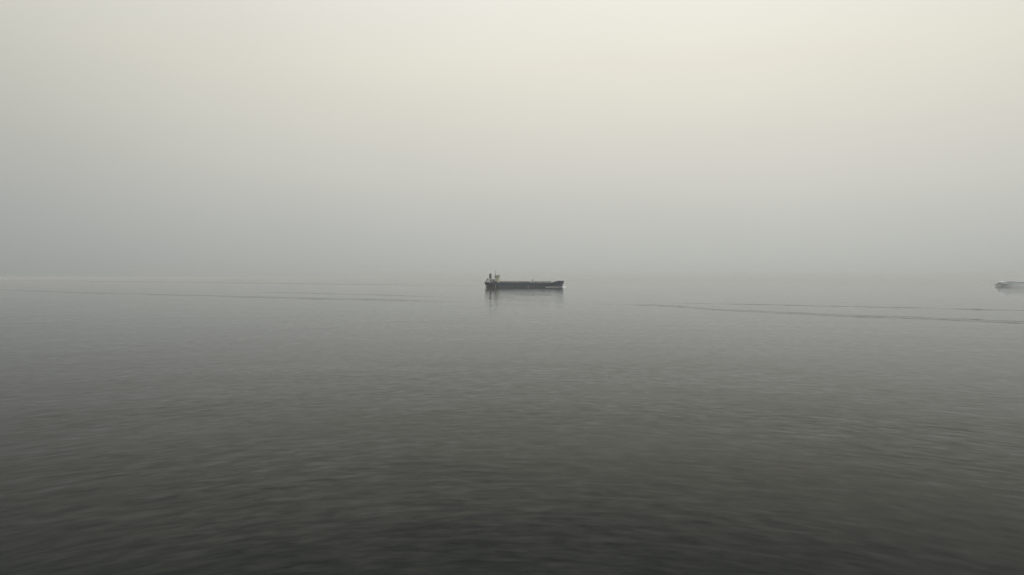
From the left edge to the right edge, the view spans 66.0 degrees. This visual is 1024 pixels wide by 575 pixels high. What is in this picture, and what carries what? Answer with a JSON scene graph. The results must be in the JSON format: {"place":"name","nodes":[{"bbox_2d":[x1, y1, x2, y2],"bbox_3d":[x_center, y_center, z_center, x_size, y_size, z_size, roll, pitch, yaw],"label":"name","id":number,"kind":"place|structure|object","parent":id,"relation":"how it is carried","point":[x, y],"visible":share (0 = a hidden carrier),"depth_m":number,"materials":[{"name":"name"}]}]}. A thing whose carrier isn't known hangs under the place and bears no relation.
{"place":"outdoors","nodes":[
{"label":"outdoors","id":0,"kind":"place"},
{"bbox_2d":[0,279,1023,574],"bbox_3d":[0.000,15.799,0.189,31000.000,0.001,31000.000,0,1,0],"label":"sea","id":1,"kind":"structure","parent":0,"point":[564,429],"depth_m":82.83,"materials":[{"name":"black liquid"}]},
{"bbox_2d":[6,280,470,285],"bbox_3d":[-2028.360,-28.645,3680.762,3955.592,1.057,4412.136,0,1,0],"label":"wake","id":2,"kind":"object","parent":1,"relation":"on","point":[303,283],"visible":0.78,"depth_m":2184.96,"materials":[{"name":"black liquid"}]},
{"bbox_2d":[0,289,485,303],"bbox_3d":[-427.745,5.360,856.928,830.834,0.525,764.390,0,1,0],"label":"wake","id":3,"kind":"object","parent":1,"relation":"on","point":[400,300],"visible":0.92,"depth_m":608.77,"materials":[{"name":"black liquid"}]},
{"bbox_2d":[255,292,465,297],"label":"wake","id":4,"kind":"object","parent":1,"relation":"on","point":[363,294],"visible":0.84,"depth_m":750.53,"materials":[{"name":"black liquid"}]},
{"bbox_2d":[485,271,563,286],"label":"tanker","id":5,"kind":"object","parent":1,"relation":"on","point":[495,283],"visible":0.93,"depth_m":1379.27,"materials":[{"name":"paint"}]},
{"bbox_2d":[589,303,1023,323],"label":"wake","id":6,"kind":"object","parent":1,"relation":"on","point":[919,317],"visible":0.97,"depth_m":329.63,"materials":[{"name":"black liquid"}]},
{"bbox_2d":[660,302,1023,310],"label":"wake","id":7,"kind":"object","parent":1,"relation":"on","point":[858,306],"visible":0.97,"depth_m":432.52,"materials":[{"name":"black liquid"}]},
{"bbox_2d":[994,281,1023,285],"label":"ferry","id":8,"kind":"object","parent":1,"relation":"on","point":[1011,283],"visible":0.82,"depth_m":1521.77,"materials":[{"name":"white paint"}]},
{"bbox_2d":[0,0,1023,278],"label":"sky","id":9,"kind":"structure","parent":0,"point":[140,139],"materials":[{"name":"grey"}]}
]}

